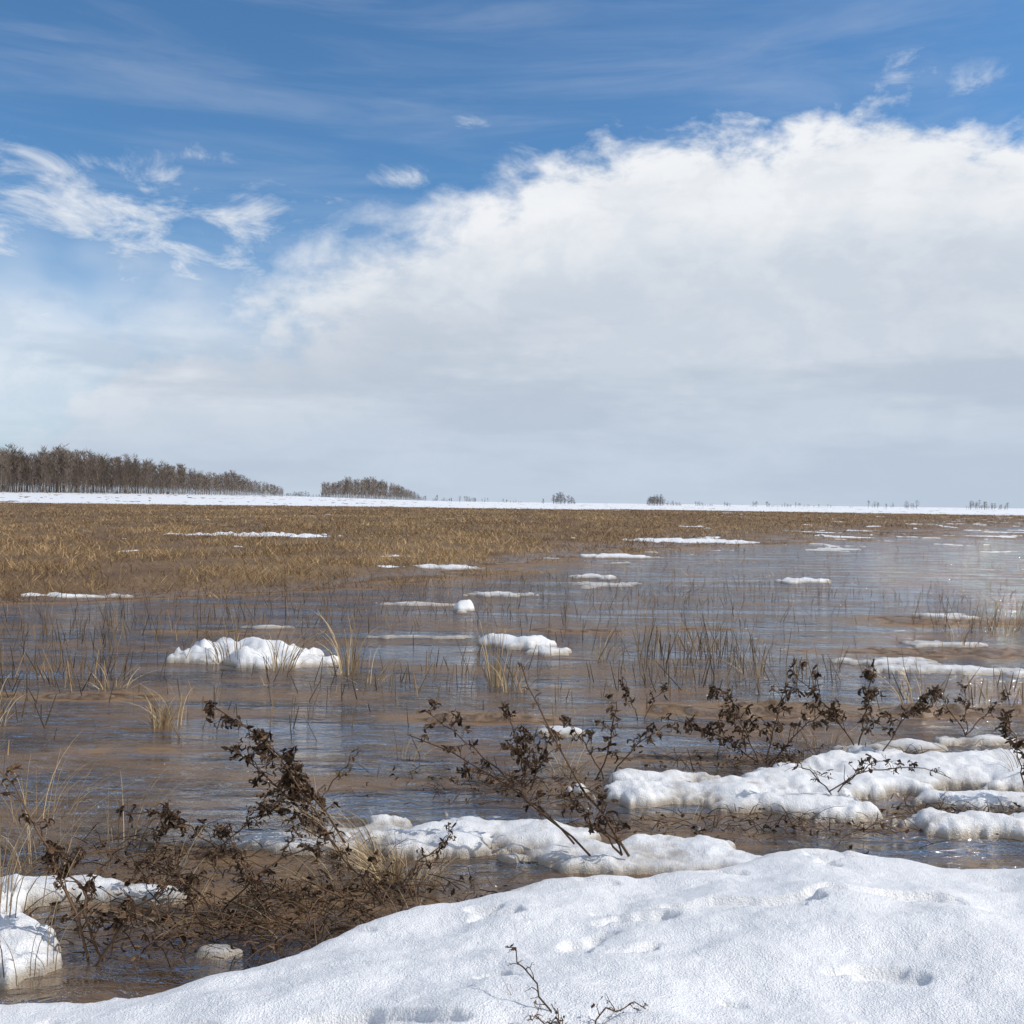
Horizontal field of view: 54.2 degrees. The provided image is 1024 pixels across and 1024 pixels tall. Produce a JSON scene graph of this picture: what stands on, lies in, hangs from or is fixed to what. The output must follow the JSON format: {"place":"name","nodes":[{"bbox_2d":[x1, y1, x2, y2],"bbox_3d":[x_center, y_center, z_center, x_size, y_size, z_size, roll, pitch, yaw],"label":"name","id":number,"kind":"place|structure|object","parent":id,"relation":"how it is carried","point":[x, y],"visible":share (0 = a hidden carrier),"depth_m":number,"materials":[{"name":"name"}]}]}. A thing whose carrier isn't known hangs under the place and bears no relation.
{"place":"outdoors","nodes":[
{"label":"outdoors","id":0,"kind":"place"},
{"bbox_2d":[0,525,1023,1004],"bbox_3d":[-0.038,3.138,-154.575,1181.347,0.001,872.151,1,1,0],"label":"flood water","id":1,"kind":"structure","parent":0,"point":[136,745],"depth_m":7.89,"materials":[{"name":"brown liquid"}]},
{"bbox_2d":[0,763,196,965],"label":"withered weed","id":2,"kind":"object","parent":1,"relation":"on","point":[54,850],"visible":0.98,"depth_m":3.51,"materials":[{"name":"brown plant"}]},
{"bbox_2d":[140,695,189,727],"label":"dry grass clump","id":3,"kind":"object","parent":1,"relation":"in","point":[153,720],"visible":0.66,"depth_m":7.00,"materials":[{"name":"beige plant"}]},
{"bbox_2d":[115,786,291,856],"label":"withered weed","id":4,"kind":"object","parent":1,"relation":"on","point":[168,814],"visible":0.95,"depth_m":4.51,"materials":[{"name":"brown plant"}]},
{"bbox_2d":[124,823,338,922],"bbox_3d":[-1.117,1.382,3.844,0.856,0.343,0.417,1,1,0],"label":"withered weed","id":5,"kind":"object","parent":1,"relation":"on","point":[224,832],"visible":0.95,"depth_m":3.85,"materials":[{"name":"brown plant"}]},
{"bbox_2d":[265,748,360,797],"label":"withered weed","id":6,"kind":"object","parent":1,"relation":"on","point":[352,759],"visible":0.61,"depth_m":5.32,"materials":[{"name":"brown plant"}]},
{"bbox_2d":[274,817,456,917],"bbox_3d":[-0.572,1.415,3.982,0.692,0.311,0.416,1,1,0],"label":"withered weed","id":7,"kind":"object","parent":1,"relation":"on","point":[320,831],"visible":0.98,"depth_m":4.00,"materials":[{"name":"brown plant"}]},
{"bbox_2d":[416,699,565,786],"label":"withered weed","id":8,"kind":"object","parent":1,"relation":"on","point":[516,750],"visible":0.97,"depth_m":5.69,"materials":[{"name":"brown plant"}]},
{"bbox_2d":[0,501,1023,629],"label":"stubble","id":9,"kind":"object","parent":1,"relation":"on","point":[235,540],"visible":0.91,"depth_m":38.83,"materials":[{"name":"brown plant"}]},
{"bbox_2d":[0,567,1023,778],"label":"drowned stubble","id":10,"kind":"object","parent":1,"relation":"on","point":[70,681],"visible":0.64,"depth_m":10.16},
{"bbox_2d":[1,739,1023,977],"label":"plant litter","id":11,"kind":"object","parent":1,"relation":"on","point":[233,918],"visible":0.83,"depth_m":4.04,"materials":[{"name":"brown plant"}]},
{"bbox_2d":[559,694,680,780],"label":"withered weed","id":12,"kind":"object","parent":1,"relation":"on","point":[589,733],"visible":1,"depth_m":5.80,"materials":[{"name":"brown plant"}]},
{"bbox_2d":[618,676,667,718],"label":"withered weed","id":13,"kind":"object","parent":1,"relation":"on","point":[627,690],"visible":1,"depth_m":7.41,"materials":[{"name":"brown plant"}]},
{"bbox_2d":[709,635,773,675],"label":"dry grass clump","id":14,"kind":"object","parent":1,"relation":"in","point":[764,654],"visible":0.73,"depth_m":9.52,"materials":[{"name":"beige plant"}]},
{"bbox_2d":[657,678,843,764],"bbox_3d":[1.492,1.297,6.272,1.155,0.525,0.307,1,1,4],"label":"withered weed","id":15,"kind":"object","parent":1,"relation":"on","point":[712,693],"visible":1,"depth_m":6.26,"materials":[{"name":"brown plant"}]},
{"bbox_2d":[933,680,1010,735],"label":"withered weed","id":16,"kind":"object","parent":1,"relation":"on","point":[960,699],"visible":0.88,"depth_m":7.01,"materials":[{"name":"brown plant"}]},
{"bbox_2d":[0,848,1023,1023],"bbox_3d":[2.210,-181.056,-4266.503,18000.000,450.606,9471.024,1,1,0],"label":"snow bank","id":17,"kind":"structure","parent":0,"point":[802,936],"depth_m":3.03,"materials":[{"name":"white snow"}]},
{"bbox_2d":[505,943,647,1023],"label":"withered weed","id":18,"kind":"object","parent":17,"relation":"on","point":[545,1004],"visible":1,"depth_m":2.55,"materials":[{"name":"brown plant"}]},
{"bbox_2d":[0,493,1023,921],"bbox_3d":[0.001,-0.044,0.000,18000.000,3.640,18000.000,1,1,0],"label":"ground","id":19,"kind":"structure","parent":0,"point":[118,571],"depth_m":29.56,"materials":[{"name":"soil"}]},
{"bbox_2d":[0,676,27,726],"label":"dry grass clump","id":20,"kind":"object","parent":19,"relation":"on","point":[6,721],"visible":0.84,"depth_m":6.97,"materials":[{"name":"beige plant"}]},
{"bbox_2d":[0,750,115,875],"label":"dry grass clump","id":21,"kind":"object","parent":19,"relation":"on","point":[3,845],"visible":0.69,"depth_m":4.36,"materials":[{"name":"beige plant"}]},
{"bbox_2d":[0,732,153,830],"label":"dry grass clump","id":22,"kind":"object","parent":19,"relation":"on","point":[25,799],"visible":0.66,"depth_m":4.95,"materials":[{"name":"beige plant"}]},
{"bbox_2d":[78,663,149,695],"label":"dry grass clump","id":23,"kind":"object","parent":19,"relation":"on","point":[100,684],"visible":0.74,"depth_m":8.34,"materials":[{"name":"beige plant"}]},
{"bbox_2d":[79,765,210,850],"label":"dry grass clump","id":24,"kind":"object","parent":19,"relation":"on","point":[137,817],"visible":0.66,"depth_m":4.64,"materials":[{"name":"brown plant"}]},
{"bbox_2d":[116,674,189,728],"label":"dry grass clump","id":25,"kind":"object","parent":19,"relation":"on","point":[165,705],"visible":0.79,"depth_m":7.02,"materials":[{"name":"beige plant"}]},
{"bbox_2d":[98,855,305,952],"bbox_3d":[-1.182,1.522,3.823,0.797,0.196,0.646,0,1,-35],"label":"dry grass clump","id":26,"kind":"object","parent":19,"relation":"on","point":[198,905],"visible":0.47,"depth_m":3.85,"materials":[{"name":"brown plant"}]},
{"bbox_2d":[136,822,279,892],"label":"dry grass clump","id":27,"kind":"object","parent":19,"relation":"on","point":[204,865],"visible":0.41,"depth_m":4.22,"materials":[{"name":"brown plant"}]},
{"bbox_2d":[219,891,354,954],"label":"dry grass clump","id":28,"kind":"object","parent":19,"relation":"on","point":[275,923],"visible":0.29,"depth_m":3.74,"materials":[{"name":"brown plant"}]},
{"bbox_2d":[235,847,355,897],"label":"dry grass clump","id":29,"kind":"object","parent":19,"relation":"on","point":[314,886],"visible":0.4,"depth_m":4.11,"materials":[{"name":"brown plant"}]},
{"bbox_2d":[259,619,343,671],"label":"dry grass clump","id":30,"kind":"object","parent":19,"relation":"on","point":[275,661],"visible":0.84,"depth_m":9.41,"materials":[{"name":"beige plant"}]},
{"bbox_2d":[246,789,387,873],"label":"dry grass clump","id":31,"kind":"object","parent":19,"relation":"on","point":[359,844],"visible":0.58,"depth_m":4.38,"materials":[{"name":"beige plant"}]},
{"bbox_2d":[310,611,380,675],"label":"dry grass clump","id":32,"kind":"object","parent":19,"relation":"on","point":[347,666],"visible":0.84,"depth_m":9.24,"materials":[{"name":"beige plant"}]},
{"bbox_2d":[312,826,422,884],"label":"dry grass clump","id":33,"kind":"object","parent":19,"relation":"on","point":[371,867],"visible":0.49,"depth_m":4.24,"materials":[{"name":"beige plant"}]},
{"bbox_2d":[321,476,421,499],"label":"bare aspen grove","id":34,"kind":"object","parent":19,"relation":"on","point":[365,487],"visible":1,"depth_m":435.19,"materials":[{"name":"brown plant"}]},
{"bbox_2d":[344,648,407,686],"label":"dry grass clump","id":35,"kind":"object","parent":19,"relation":"on","point":[371,672],"visible":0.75,"depth_m":8.74,"materials":[{"name":"beige plant"}]},
{"bbox_2d":[365,728,450,762],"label":"dry grass clump","id":36,"kind":"object","parent":19,"relation":"on","point":[407,748],"visible":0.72,"depth_m":6.20,"materials":[{"name":"beige plant"}]},
{"bbox_2d":[359,878,470,916],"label":"dry grass clump","id":37,"kind":"object","parent":19,"relation":"on","point":[404,899],"visible":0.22,"depth_m":3.91,"materials":[{"name":"brown plant"}]},
{"bbox_2d":[390,838,472,894],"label":"dry grass clump","id":38,"kind":"object","parent":19,"relation":"on","point":[436,878],"visible":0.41,"depth_m":4.18,"materials":[{"name":"brown plant"}]},
{"bbox_2d":[472,614,510,686],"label":"dry grass clump","id":39,"kind":"object","parent":19,"relation":"on","point":[497,682],"visible":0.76,"depth_m":8.69,"materials":[{"name":"beige plant"}]},
{"bbox_2d":[0,506,1023,989],"bbox_3d":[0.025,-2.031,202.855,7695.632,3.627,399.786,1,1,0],"label":"melting snow patches","id":40,"kind":"object","parent":19,"relation":"on","point":[550,844],"visible":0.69,"depth_m":5.29,"materials":[{"name":"white snow"}]},
{"bbox_2d":[0,833,93,985],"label":"dry grass clump","id":41,"kind":"object","parent":40,"relation":"on","point":[42,937],"visible":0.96,"depth_m":3.30,"materials":[{"name":"beige plant"}]},
{"bbox_2d":[0,730,193,917],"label":"dry grass clump","id":42,"kind":"object","parent":40,"relation":"on","point":[1,883],"visible":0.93,"depth_m":3.69,"materials":[{"name":"beige plant"}]},
{"bbox_2d":[164,611,267,662],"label":"dry grass clump","id":43,"kind":"object","parent":40,"relation":"on","point":[216,652],"visible":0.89,"depth_m":9.59,"materials":[{"name":"beige plant"}]},
{"bbox_2d":[203,700,345,853],"bbox_3d":[-1.115,1.222,4.603,0.772,0.646,0.311,1,1,9],"label":"withered weed","id":44,"kind":"object","parent":40,"relation":"on","point":[288,779],"visible":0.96,"depth_m":4.61,"materials":[{"name":"brown plant"}]},
{"bbox_2d":[246,773,345,836],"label":"dry grass clump","id":45,"kind":"object","parent":40,"relation":"on","point":[310,827],"visible":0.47,"depth_m":4.67,"materials":[{"name":"brown plant"}]},
{"bbox_2d":[407,728,630,856],"bbox_3d":[0.035,1.263,4.576,1.068,0.471,0.287,1,1,27],"label":"withered weed","id":46,"kind":"object","parent":40,"relation":"on","point":[465,771],"visible":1,"depth_m":4.43,"materials":[{"name":"brown plant"}]},
{"bbox_2d":[517,662,629,856],"bbox_3d":[0.258,1.099,4.471,0.562,0.807,0.126,1,1,35],"label":"withered weed","id":47,"kind":"object","parent":40,"relation":"on","point":[558,746],"visible":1,"depth_m":4.49,"materials":[{"name":"brown plant"}]},
{"bbox_2d":[788,712,888,751],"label":"dry grass clump","id":48,"kind":"object","parent":40,"relation":"on","point":[827,741],"visible":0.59,"depth_m":6.62,"materials":[{"name":"beige plant"}]},
{"bbox_2d":[772,753,950,794],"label":"withered weed","id":49,"kind":"object","parent":40,"relation":"on","point":[862,769],"visible":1,"depth_m":5.30,"materials":[{"name":"brown plant"}]},
{"bbox_2d":[786,655,943,750],"bbox_3d":[2.224,1.216,6.305,0.960,0.603,0.301,1,1,8],"label":"withered weed","id":50,"kind":"object","parent":40,"relation":"on","point":[869,675],"visible":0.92,"depth_m":6.29,"materials":[{"name":"brown plant"}]},
{"bbox_2d":[865,789,942,815],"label":"dry grass clump","id":51,"kind":"object","parent":40,"relation":"on","point":[899,804],"visible":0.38,"depth_m":5.18,"materials":[{"name":"brown plant"}]},
{"bbox_2d":[938,618,1004,646],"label":"dry grass clump","id":52,"kind":"object","parent":40,"relation":"on","point":[964,640],"visible":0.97,"depth_m":11.49,"materials":[{"name":"beige plant"}]},
{"bbox_2d":[979,723,1023,771],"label":"dry grass clump","id":53,"kind":"object","parent":40,"relation":"on","point":[1006,755],"visible":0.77,"depth_m":5.83,"materials":[{"name":"beige plant"}]},
{"bbox_2d":[995,709,1023,785],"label":"withered weed","id":54,"kind":"object","parent":40,"relation":"on","point":[1005,719],"visible":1,"depth_m":5.31,"materials":[{"name":"brown plant"}]},
{"bbox_2d":[489,651,559,692],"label":"dry grass clump","id":55,"kind":"object","parent":19,"relation":"on","point":[506,684],"visible":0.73,"depth_m":8.42,"materials":[{"name":"beige plant"}]},
{"bbox_2d":[550,738,623,777],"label":"dry grass clump","id":56,"kind":"object","parent":19,"relation":"on","point":[558,762],"visible":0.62,"depth_m":5.93,"materials":[{"name":"brown plant"}]},
{"bbox_2d":[584,632,647,660],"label":"dry grass clump","id":57,"kind":"object","parent":19,"relation":"on","point":[597,658],"visible":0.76,"depth_m":10.18,"materials":[{"name":"beige plant"}]},
{"bbox_2d":[641,797,760,828],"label":"dry grass clump","id":58,"kind":"object","parent":19,"relation":"on","point":[701,815],"visible":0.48,"depth_m":5.05,"materials":[{"name":"brown plant"}]},
{"bbox_2d":[729,697,819,762],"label":"dry grass clump","id":59,"kind":"object","parent":19,"relation":"on","point":[800,754],"visible":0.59,"depth_m":6.34,"materials":[{"name":"beige plant"}]},
{"bbox_2d":[863,661,960,706],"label":"dry grass clump","id":60,"kind":"object","parent":19,"relation":"on","point":[911,700],"visible":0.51,"depth_m":8.06,"materials":[{"name":"beige plant"}]},
{"bbox_2d":[965,606,1023,636],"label":"dry grass clump","id":61,"kind":"object","parent":19,"relation":"on","point":[1007,629],"visible":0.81,"depth_m":12.58,"materials":[{"name":"beige plant"}]},
{"bbox_2d":[0,491,1023,514],"bbox_3d":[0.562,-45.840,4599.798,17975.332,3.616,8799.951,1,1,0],"label":"distant snow field","id":62,"kind":"structure","parent":0,"point":[84,497],"depth_m":290.07,"materials":[{"name":"white snow"}]},
{"bbox_2d":[0,442,283,495],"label":"bare aspen woodland","id":63,"kind":"object","parent":62,"relation":"on","point":[61,472],"visible":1,"depth_m":354.83,"materials":[{"name":"brown plant"}]},
{"bbox_2d":[275,492,1008,509],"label":"distant tree line","id":64,"kind":"object","parent":62,"relation":"on","point":[651,499],"visible":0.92,"depth_m":592.31,"materials":[{"name":"brown plant"}]},
{"bbox_2d":[0,0,1023,507],"label":"sky","id":65,"kind":"structure","parent":0,"point":[713,252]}
]}

